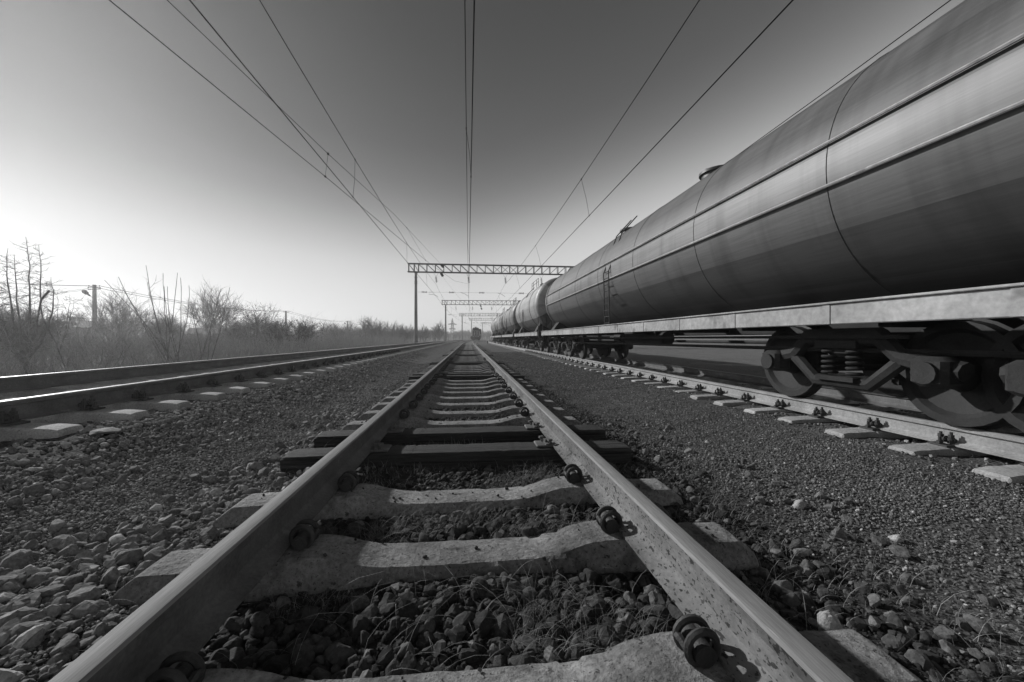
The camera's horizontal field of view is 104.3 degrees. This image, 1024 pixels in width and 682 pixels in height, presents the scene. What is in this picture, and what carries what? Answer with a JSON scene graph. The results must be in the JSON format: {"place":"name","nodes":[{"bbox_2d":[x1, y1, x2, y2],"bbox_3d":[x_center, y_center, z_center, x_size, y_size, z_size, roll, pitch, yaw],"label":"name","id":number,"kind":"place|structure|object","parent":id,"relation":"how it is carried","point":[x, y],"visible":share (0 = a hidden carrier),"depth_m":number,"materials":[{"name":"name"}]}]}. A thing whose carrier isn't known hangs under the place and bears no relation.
{"place":"outdoors","nodes":[
{"label":"outdoors","id":0,"kind":"place"},
{"bbox_2d":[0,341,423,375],"bbox_3d":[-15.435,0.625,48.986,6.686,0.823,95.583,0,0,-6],"label":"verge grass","id":1,"kind":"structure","parent":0,"point":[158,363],"depth_m":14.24,"materials":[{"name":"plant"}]},
{"bbox_2d":[0,0,963,332],"label":"sky","id":2,"kind":"structure","parent":0,"point":[118,158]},
{"bbox_2d":[0,334,1023,681],"bbox_3d":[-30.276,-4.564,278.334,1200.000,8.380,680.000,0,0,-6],"label":"ground","id":3,"kind":"structure","parent":0,"point":[734,360],"depth_m":2.55,"materials":[{"name":"gravel"}]},
{"bbox_2d":[0,304,66,365],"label":"bare bush","id":4,"kind":"object","parent":3,"relation":"on","point":[39,325],"visible":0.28,"depth_m":17.05,"materials":[{"name":"grey plant"}]},
{"bbox_2d":[0,240,70,372],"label":"bare tree","id":5,"kind":"object","parent":3,"relation":"on","point":[19,342],"visible":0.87,"depth_m":14.96,"materials":[{"name":"grey plant"}]},
{"bbox_2d":[0,408,84,440],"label":"concrete sleeper","id":6,"kind":"object","parent":3,"relation":"on","point":[16,428],"visible":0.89,"depth_m":3.19,"materials":[{"name":"concrete"}]},
{"bbox_2d":[1,298,87,347],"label":"bare bush","id":7,"kind":"object","parent":3,"relation":"on","point":[47,321],"visible":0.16,"depth_m":30.48,"materials":[{"name":"grey plant"}]},
{"bbox_2d":[39,290,66,369],"bbox_3d":[-15.037,-0.357,13.021,0.913,2.722,0.409,0,0,26],"label":"dead stem","id":8,"kind":"object","parent":3,"relation":"on","point":[44,296],"visible":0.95,"depth_m":12.99,"materials":[{"name":"black plant"}]},
{"bbox_2d":[6,316,106,344],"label":"bush","id":9,"kind":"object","parent":3,"relation":"on","point":[73,322],"depth_m":62.06,"materials":[{"name":"grey plant"}]},
{"bbox_2d":[45,291,86,357],"bbox_3d":[-24.940,-0.836,22.165,1.300,4.026,1.542,0,0,14],"label":"bare tree","id":10,"kind":"object","parent":3,"relation":"on","point":[68,325],"visible":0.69,"depth_m":22.11,"materials":[{"name":"plant"}]},
{"bbox_2d":[29,396,148,423],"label":"concrete sleeper","id":11,"kind":"object","parent":3,"relation":"on","point":[94,412],"visible":0.45,"depth_m":3.83,"materials":[{"name":"concrete"}]},
{"bbox_2d":[82,285,100,340],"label":"utility pole","id":12,"kind":"object","parent":3,"relation":"on","point":[94,291],"visible":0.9,"depth_m":54.84,"materials":[{"name":"concrete"}]},
{"bbox_2d":[1,282,360,324],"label":"pole wires","id":13,"kind":"object","parent":12,"relation":"hanging from","point":[120,292],"visible":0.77,"depth_m":54.92,"materials":[{"name":"metal"}]},
{"bbox_2d":[0,388,190,410],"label":"concrete sleeper","id":14,"kind":"object","parent":3,"relation":"on","point":[145,402],"visible":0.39,"depth_m":4.44,"materials":[{"name":"concrete"}]},
{"bbox_2d":[63,337,130,369],"bbox_3d":[-12.740,0.567,12.123,2.883,1.388,0.818,0,0,6],"label":"bush","id":15,"kind":"object","parent":3,"relation":"on","point":[101,359],"visible":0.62,"depth_m":12.20,"materials":[{"name":"grey plant"}]},
{"bbox_2d":[89,427,120,434],"bbox_3d":[-3.393,0.752,3.320,0.193,0.044,0.158,0,0,-6],"label":"loose stone","id":16,"kind":"object","parent":3,"relation":"on","point":[104,430],"visible":1,"depth_m":3.29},
{"bbox_2d":[0,382,226,400],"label":"concrete sleeper","id":17,"kind":"object","parent":3,"relation":"on","point":[183,393],"visible":0.3,"depth_m":5.09,"materials":[{"name":"concrete"}]},
{"bbox_2d":[62,280,170,339],"bbox_3d":[-39.909,-2.752,40.011,7.539,7.576,7.028,0,0,-6],"label":"bare bush","id":18,"kind":"object","parent":3,"relation":"on","point":[119,304],"visible":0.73,"depth_m":39.48,"materials":[{"name":"grey plant"}]},
{"bbox_2d":[107,267,189,362],"bbox_3d":[-14.584,-0.879,16.026,3.284,4.214,1.234,0,0,-6],"label":"bare shrub","id":19,"kind":"object","parent":3,"relation":"on","point":[158,327],"visible":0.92,"depth_m":15.95,"materials":[{"name":"grey plant"}]},
{"bbox_2d":[0,302,297,344],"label":"woodland","id":20,"kind":"object","parent":3,"relation":"on","point":[110,322],"visible":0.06,"depth_m":87.88,"materials":[{"name":"grey plant"}]},
{"bbox_2d":[51,377,249,393],"bbox_3d":[-5.262,0.674,5.737,2.700,0.345,0.260,2,0,-6],"label":"concrete sleeper","id":21,"kind":"object","parent":3,"relation":"on","point":[216,387],"visible":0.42,"depth_m":5.72,"materials":[{"name":"concrete"}]},
{"bbox_2d":[136,308,186,345],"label":"bare bush","id":22,"kind":"object","parent":3,"relation":"on","point":[162,324],"visible":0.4,"depth_m":45.78,"materials":[{"name":"grey plant"}]},
{"bbox_2d":[94,373,272,387],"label":"concrete sleeper","id":23,"kind":"object","parent":3,"relation":"on","point":[239,382],"visible":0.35,"depth_m":6.37,"materials":[{"name":"concrete"}]},
{"bbox_2d":[1,344,371,375],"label":"field grass","id":24,"kind":"structure","parent":3,"relation":"on","point":[18,372],"depth_m":19.74,"materials":[{"name":"plant"}]},
{"bbox_2d":[187,288,229,360],"bbox_3d":[-11.539,-0.426,15.110,1.997,3.252,0.555,0,0,13],"label":"bare shrub","id":25,"kind":"object","parent":3,"relation":"on","point":[209,330],"visible":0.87,"depth_m":15.10,"materials":[{"name":"grey plant"}]},
{"bbox_2d":[172,280,245,343],"bbox_3d":[-30.090,-2.665,40.142,6.621,7.355,7.426,0,1,-43],"label":"bare bush","id":26,"kind":"object","parent":3,"relation":"on","point":[211,311],"visible":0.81,"depth_m":39.62,"materials":[{"name":"grey plant"}]},
{"bbox_2d":[0,313,418,376],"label":"bushes","id":27,"kind":"object","parent":3,"relation":"on","point":[2,361],"visible":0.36,"depth_m":16.50,"materials":[{"name":"grey plant"}]},
{"bbox_2d":[136,370,290,383],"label":"concrete sleeper","id":28,"kind":"object","parent":3,"relation":"on","point":[261,377],"visible":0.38,"depth_m":7.04,"materials":[{"name":"concrete"}]},
{"bbox_2d":[0,352,430,681],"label":"side ballast","id":29,"kind":"structure","parent":3,"relation":"on","point":[26,624],"depth_m":2.40,"materials":[{"name":"gravel"}]},
{"bbox_2d":[0,287,436,373],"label":"bank brushwood","id":30,"kind":"object","parent":3,"relation":"on","point":[105,338],"visible":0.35,"depth_m":21.98,"materials":[{"name":"grey plant"}]},
{"bbox_2d":[185,328,271,344],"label":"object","id":31,"kind":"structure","parent":3,"relation":"on","point":[200,330],"depth_m":74.38,"materials":[{"name":"grey plant"}]},
{"bbox_2d":[212,316,252,344],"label":"leafy bush","id":32,"kind":"object","parent":3,"relation":"on","point":[238,329],"visible":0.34,"depth_m":37.67,"materials":[{"name":"plant"}]},
{"bbox_2d":[168,368,304,380],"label":"concrete sleeper","id":33,"kind":"object","parent":3,"relation":"on","point":[277,374],"visible":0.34,"depth_m":7.67,"materials":[{"name":"concrete"}]},
{"bbox_2d":[215,300,283,347],"bbox_3d":[-21.940,-1.211,33.848,4.616,4.797,5.361,0,0,-6],"label":"bush","id":34,"kind":"object","parent":3,"relation":"on","point":[250,321],"visible":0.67,"depth_m":33.58,"materials":[{"name":"grey plant"}]},
{"bbox_2d":[191,365,316,376],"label":"concrete sleeper","id":35,"kind":"object","parent":3,"relation":"on","point":[294,371],"visible":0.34,"depth_m":8.31,"materials":[{"name":"concrete"}]},
{"bbox_2d":[106,331,405,366],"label":"pale reeds","id":36,"kind":"object","parent":3,"relation":"on","point":[319,348],"visible":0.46,"depth_m":25.65,"materials":[{"name":"plant"}]},
{"bbox_2d":[213,363,326,373],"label":"concrete sleeper","id":37,"kind":"object","parent":3,"relation":"on","point":[307,369],"visible":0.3,"depth_m":8.99,"materials":[{"name":"concrete"}]},
{"bbox_2d":[245,314,303,349],"bbox_3d":[-18.807,-0.453,31.976,4.052,3.533,4.065,0,0,-6],"label":"leafy bush","id":38,"kind":"object","parent":3,"relation":"on","point":[279,334],"visible":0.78,"depth_m":31.62,"materials":[{"name":"grey plant"}]},
{"bbox_2d":[75,315,491,343],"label":"woodland","id":39,"kind":"object","parent":3,"relation":"on","point":[457,334],"visible":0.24,"depth_m":119.38,"materials":[{"name":"grey plant"}]},
{"bbox_2d":[230,362,336,371],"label":"concrete sleeper","id":40,"kind":"object","parent":3,"relation":"on","point":[318,367],"visible":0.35,"depth_m":9.64,"materials":[{"name":"concrete"}]},
{"bbox_2d":[247,360,344,368],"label":"concrete sleeper","id":41,"kind":"object","parent":3,"relation":"on","point":[323,365],"visible":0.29,"depth_m":10.27,"materials":[{"name":"concrete"}]},
{"bbox_2d":[281,316,323,346],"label":"leafy bush","id":42,"kind":"object","parent":3,"relation":"on","point":[298,330],"visible":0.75,"depth_m":33.87,"materials":[{"name":"plant"}]},
{"bbox_2d":[264,360,351,366],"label":"concrete sleeper","id":43,"kind":"object","parent":3,"relation":"on","point":[337,364],"visible":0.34,"depth_m":10.93,"materials":[{"name":"concrete"}]},
{"bbox_2d":[0,339,470,392],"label":"steel rail","id":44,"kind":"object","parent":43,"relation":"on","point":[8,384],"visible":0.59,"depth_m":6.49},
{"bbox_2d":[323,325,346,342],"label":"bare bush","id":45,"kind":"object","parent":3,"relation":"on","point":[333,330],"visible":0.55,"depth_m":59.80,"materials":[{"name":"grey plant"}]},
{"bbox_2d":[361,315,385,339],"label":"bare bush","id":46,"kind":"object","parent":3,"relation":"on","point":[374,330],"visible":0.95,"depth_m":70.08,"materials":[{"name":"grey plant"}]},
{"bbox_2d":[381,322,401,341],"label":"bare bush","id":47,"kind":"object","parent":3,"relation":"on","point":[393,330],"visible":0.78,"depth_m":84.89,"materials":[{"name":"grey plant"}]},
{"bbox_2d":[394,324,413,340],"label":"bare bush","id":48,"kind":"object","parent":3,"relation":"on","point":[406,334],"visible":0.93,"depth_m":79.66,"materials":[{"name":"grey plant"}]},
{"bbox_2d":[110,503,759,604],"bbox_3d":[-0.222,0.941,1.793,2.700,0.319,0.300,0,0,-6],"label":"concrete sleeper","id":49,"kind":"object","parent":3,"relation":"on","point":[601,542],"visible":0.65,"depth_m":1.72,"materials":[{"name":"concrete"}]},
{"bbox_2d":[431,322,444,340],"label":"bare bush","id":50,"kind":"object","parent":3,"relation":"on","point":[438,330],"visible":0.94,"depth_m":119.78,"materials":[{"name":"grey plant"}]},
{"bbox_2d":[215,462,682,527],"bbox_3d":[-0.294,0.937,2.429,2.700,0.319,0.300,0,0,-6],"label":"concrete sleeper","id":51,"kind":"object","parent":3,"relation":"on","point":[344,501],"visible":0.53,"depth_m":2.35,"materials":[{"name":"concrete"}]},
{"bbox_2d":[280,436,631,473],"bbox_3d":[-0.394,0.939,3.263,2.740,0.264,0.275,0,0,-6],"label":"wooden sleeper","id":52,"kind":"object","parent":3,"relation":"on","point":[505,454],"visible":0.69,"depth_m":3.16,"materials":[{"name":"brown wood"}]},
{"bbox_2d":[314,420,605,447],"bbox_3d":[-0.455,0.935,3.900,2.740,0.264,0.275,0,0,-6],"label":"wooden sleeper","id":53,"kind":"object","parent":3,"relation":"on","point":[530,432],"visible":0.56,"depth_m":3.80,"materials":[{"name":"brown wood"}]},
{"bbox_2d":[341,406,582,429],"bbox_3d":[-0.532,0.923,4.536,2.700,0.319,0.300,0,0,-6],"label":"concrete sleeper","id":54,"kind":"object","parent":3,"relation":"on","point":[405,420],"visible":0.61,"depth_m":4.47,"materials":[{"name":"concrete"}]},
{"bbox_2d":[357,398,570,420],"bbox_3d":[-0.588,0.919,5.167,2.700,0.319,0.300,0,0,-6],"label":"concrete sleeper","id":55,"kind":"object","parent":3,"relation":"on","point":[421,412],"visible":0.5,"depth_m":5.08,"materials":[{"name":"concrete"}]},
{"bbox_2d":[370,392,558,410],"bbox_3d":[-0.659,0.915,5.820,2.700,0.319,0.300,0,0,-6],"label":"concrete sleeper","id":56,"kind":"object","parent":3,"relation":"on","point":[425,403],"visible":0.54,"depth_m":5.74,"materials":[{"name":"concrete"}]},
{"bbox_2d":[387,382,541,396],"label":"concrete sleeper","id":57,"kind":"object","parent":3,"relation":"on","point":[465,393],"visible":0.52,"depth_m":7.00,"materials":[{"name":"concrete"}]},
{"bbox_2d":[380,386,549,402],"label":"concrete sleeper","id":58,"kind":"object","parent":3,"relation":"on","point":[498,396],"visible":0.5,"depth_m":6.36,"materials":[{"name":"concrete"}]},
{"bbox_2d":[405,373,525,383],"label":"concrete sleeper","id":59,"kind":"object","parent":3,"relation":"on","point":[467,381],"visible":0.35,"depth_m":8.91,"materials":[{"name":"concrete"}]},
{"bbox_2d":[396,379,535,391],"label":"concrete sleeper","id":60,"kind":"object","parent":3,"relation":"on","point":[453,389],"visible":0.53,"depth_m":7.64,"materials":[{"name":"concrete"}]},
{"bbox_2d":[409,372,523,379],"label":"wooden sleeper","id":61,"kind":"object","parent":3,"relation":"on","point":[465,377],"visible":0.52,"depth_m":9.51,"materials":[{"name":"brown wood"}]},
{"bbox_2d":[402,376,530,386],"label":"concrete sleeper","id":62,"kind":"object","parent":3,"relation":"on","point":[465,385],"visible":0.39,"depth_m":8.27,"materials":[{"name":"concrete"}]},
{"bbox_2d":[412,370,520,375],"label":"wooden sleeper","id":63,"kind":"object","parent":3,"relation":"on","point":[484,373],"visible":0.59,"depth_m":10.16,"materials":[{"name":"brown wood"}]},
{"bbox_2d":[421,366,512,372],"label":"concrete sleeper","id":64,"kind":"object","parent":3,"relation":"on","point":[444,367],"visible":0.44,"depth_m":11.45,"materials":[{"name":"concrete"}]},
{"bbox_2d":[424,364,509,370],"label":"concrete sleeper","id":65,"kind":"object","parent":3,"relation":"on","point":[470,369],"visible":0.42,"depth_m":12.09,"materials":[{"name":"concrete"}]},
{"bbox_2d":[430,361,504,364],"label":"wooden sleeper","id":66,"kind":"object","parent":3,"relation":"on","point":[466,363],"visible":0.4,"depth_m":14.63,"materials":[{"name":"wood"}]},
{"bbox_2d":[427,363,507,369],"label":"concrete sleeper","id":67,"kind":"object","parent":3,"relation":"on","point":[464,368],"visible":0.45,"depth_m":12.72,"materials":[{"name":"concrete"}]},
{"bbox_2d":[434,341,504,344],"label":"sleepers","id":68,"kind":"object","parent":3,"relation":"on","point":[469,343],"visible":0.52,"depth_m":69.65,"materials":[{"name":"concrete"}]},
{"bbox_2d":[0,339,483,423],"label":"steel rail","id":69,"kind":"object","parent":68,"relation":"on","point":[32,407],"visible":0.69,"depth_m":4.50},
{"bbox_2d":[48,340,477,681],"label":"steel rail","id":70,"kind":"object","parent":68,"relation":"on","point":[194,605],"visible":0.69,"depth_m":1.30,"materials":[{"name":"metal"}]},
{"bbox_2d":[473,340,853,681],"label":"steel rail","id":71,"kind":"object","parent":68,"relation":"on","point":[761,640],"visible":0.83,"depth_m":1.30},
{"bbox_2d":[471,327,480,340],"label":"shunting locomotive","id":72,"kind":"object","parent":71,"relation":"on","point":[476,333],"visible":1,"depth_m":121.84,"materials":[{"name":"paint"}]},
{"bbox_2d":[441,300,517,339],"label":"portal gantry","id":73,"kind":"object","parent":3,"relation":"on","point":[471,304],"visible":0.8,"depth_m":109.66,"materials":[{"name":"metal"}]},
{"bbox_2d":[47,607,922,681],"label":"concrete sleeper","id":74,"kind":"object","parent":3,"relation":"on","point":[683,650],"visible":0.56,"depth_m":1.11,"materials":[{"name":"concrete"}]},
{"bbox_2d":[407,263,573,342],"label":"portal gantry","id":75,"kind":"object","parent":3,"relation":"on","point":[442,265],"visible":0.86,"depth_m":56.35,"materials":[{"name":"metal"}]},
{"bbox_2d":[109,0,465,306],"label":"overhead line","id":76,"kind":"object","parent":75,"relation":"hanging from","point":[253,117],"visible":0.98,"depth_m":10.07,"materials":[{"name":"metal"}]},
{"bbox_2d":[189,0,470,321],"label":"overhead line","id":77,"kind":"object","parent":75,"relation":"hanging from","point":[295,127],"visible":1,"depth_m":11.08,"materials":[{"name":"metal"}]},
{"bbox_2d":[464,0,484,323],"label":"overhead line","id":78,"kind":"object","parent":75,"relation":"hanging from","point":[472,113],"visible":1,"depth_m":10.91,"materials":[{"name":"metal"}]},
{"bbox_2d":[491,0,793,320],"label":"overhead line","id":79,"kind":"object","parent":75,"relation":"hanging from","point":[790,2],"visible":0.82,"depth_m":10.84,"materials":[{"name":"metal"}]},
{"bbox_2d":[735,0,950,156],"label":"overhead line","id":80,"kind":"object","parent":75,"relation":"hanging from","point":[855,69],"depth_m":10.74,"materials":[{"name":"metal"}]},
{"bbox_2d":[190,364,1023,681],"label":"crushed ballast","id":81,"kind":"structure","parent":3,"relation":"on","point":[320,654],"depth_m":1.48,"materials":[{"name":"gravel"}]},
{"bbox_2d":[793,548,812,555],"bbox_3d":[1.430,1.039,1.956,0.094,0.036,0.041,0,0,-6],"label":"loose stone","id":82,"kind":"object","parent":81,"relation":"on","point":[804,551],"visible":0.89,"depth_m":1.94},
{"bbox_2d":[817,610,841,630],"bbox_3d":[1.062,0.964,1.331,0.073,0.118,0.062,0,0,-40],"label":"loose stone","id":83,"kind":"object","parent":81,"relation":"on","point":[827,620],"visible":0.58,"depth_m":1.32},
{"bbox_2d":[603,368,684,374],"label":"concrete sleeper","id":84,"kind":"object","parent":3,"relation":"on","point":[619,372],"visible":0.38,"depth_m":11.36,"materials":[{"name":"concrete"}]},
{"bbox_2d":[611,370,696,376],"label":"concrete sleeper","id":85,"kind":"object","parent":3,"relation":"on","point":[627,374],"visible":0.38,"depth_m":10.68,"materials":[{"name":"concrete"}]},
{"bbox_2d":[620,372,708,379],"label":"concrete sleeper","id":86,"kind":"object","parent":3,"relation":"on","point":[641,374],"visible":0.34,"depth_m":10.03,"materials":[{"name":"concrete"}]},
{"bbox_2d":[631,374,727,381],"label":"concrete sleeper","id":87,"kind":"object","parent":3,"relation":"on","point":[649,379],"visible":0.28,"depth_m":9.42,"materials":[{"name":"concrete"}]},
{"bbox_2d":[645,377,745,385],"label":"concrete sleeper","id":88,"kind":"object","parent":3,"relation":"on","point":[663,382],"visible":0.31,"depth_m":8.79,"materials":[{"name":"concrete"}]},
{"bbox_2d":[657,380,770,388],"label":"concrete sleeper","id":89,"kind":"object","parent":3,"relation":"on","point":[680,385],"visible":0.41,"depth_m":8.13,"materials":[{"name":"concrete"}]},
{"bbox_2d":[675,384,778,392],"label":"concrete sleeper","id":90,"kind":"object","parent":3,"relation":"on","point":[698,388],"visible":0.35,"depth_m":7.45,"materials":[{"name":"concrete"}]},
{"bbox_2d":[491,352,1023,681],"bbox_3d":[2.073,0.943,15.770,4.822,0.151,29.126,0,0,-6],"label":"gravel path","id":91,"kind":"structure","parent":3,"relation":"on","point":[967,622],"depth_m":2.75,"materials":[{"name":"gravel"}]},
{"bbox_2d":[690,388,832,399],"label":"concrete sleeper","id":92,"kind":"object","parent":3,"relation":"on","point":[715,395],"visible":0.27,"depth_m":6.81,"materials":[{"name":"concrete"}]},
{"bbox_2d":[713,393,867,405],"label":"concrete sleeper","id":93,"kind":"object","parent":3,"relation":"on","point":[745,399],"visible":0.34,"depth_m":6.21,"materials":[{"name":"concrete"}]},
{"bbox_2d":[744,399,905,413],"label":"concrete sleeper","id":94,"kind":"object","parent":3,"relation":"on","point":[775,408],"visible":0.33,"depth_m":5.54,"materials":[{"name":"concrete"}]},
{"bbox_2d":[777,407,936,422],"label":"concrete sleeper","id":95,"kind":"object","parent":3,"relation":"on","point":[814,417],"visible":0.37,"depth_m":4.89,"materials":[{"name":"concrete"}]},
{"bbox_2d":[824,417,1023,438],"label":"concrete sleeper","id":96,"kind":"object","parent":3,"relation":"on","point":[867,430],"visible":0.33,"depth_m":4.21,"materials":[{"name":"concrete"}]},
{"bbox_2d":[888,431,989,455],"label":"concrete sleeper","id":97,"kind":"object","parent":3,"relation":"on","point":[939,447],"visible":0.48,"depth_m":3.54,"materials":[{"name":"concrete"}]},
{"bbox_2d":[496,342,1013,426],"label":"steel rail","id":98,"kind":"object","parent":97,"relation":"on","point":[883,399],"visible":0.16,"depth_m":8.20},
{"bbox_2d":[488,340,1023,461],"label":"steel rail","id":99,"kind":"object","parent":97,"relation":"on","point":[1004,445],"visible":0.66,"depth_m":4.38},
{"bbox_2d":[490,313,499,343],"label":"tank wagon","id":100,"kind":"object","parent":99,"relation":"on","point":[493,330],"visible":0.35,"depth_m":62.04,"materials":[{"name":"paint"}]},
{"bbox_2d":[495,307,513,344],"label":"tank wagon","id":101,"kind":"object","parent":99,"relation":"on","point":[500,327],"visible":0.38,"depth_m":48.67,"materials":[{"name":"paint"}]},
{"bbox_2d":[502,298,538,347],"bbox_3d":[0.975,-1.783,38.822,3.080,4.678,12.060,0,0,-6],"label":"tank wagon","id":102,"kind":"object","parent":99,"relation":"on","point":[511,325],"visible":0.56,"depth_m":36.00,"materials":[{"name":"paint"}]},
{"bbox_2d":[514,278,577,352],"bbox_3d":[2.271,-1.705,26.892,3.080,4.678,12.060,0,0,-6],"label":"tank wagon","id":103,"kind":"object","parent":99,"relation":"on","point":[532,320],"visible":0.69,"depth_m":23.49,"materials":[{"name":"paint"}]},
{"bbox_2d":[541,0,1023,431],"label":"tank wagon","id":104,"kind":"object","parent":99,"relation":"on","point":[868,221],"visible":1,"depth_m":3.93,"materials":[{"name":"paint"}]},
{"bbox_2d":[972,463,1023,483],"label":"concrete sleeper","id":105,"kind":"object","parent":3,"relation":"on","point":[1012,474],"visible":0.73,"depth_m":2.94,"materials":[{"name":"concrete"}]},
{"bbox_2d":[3,356,1023,681],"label":"dry grass","id":106,"kind":"structure","parent":0,"point":[411,522],"depth_m":1.70,"materials":[{"name":"plant"}]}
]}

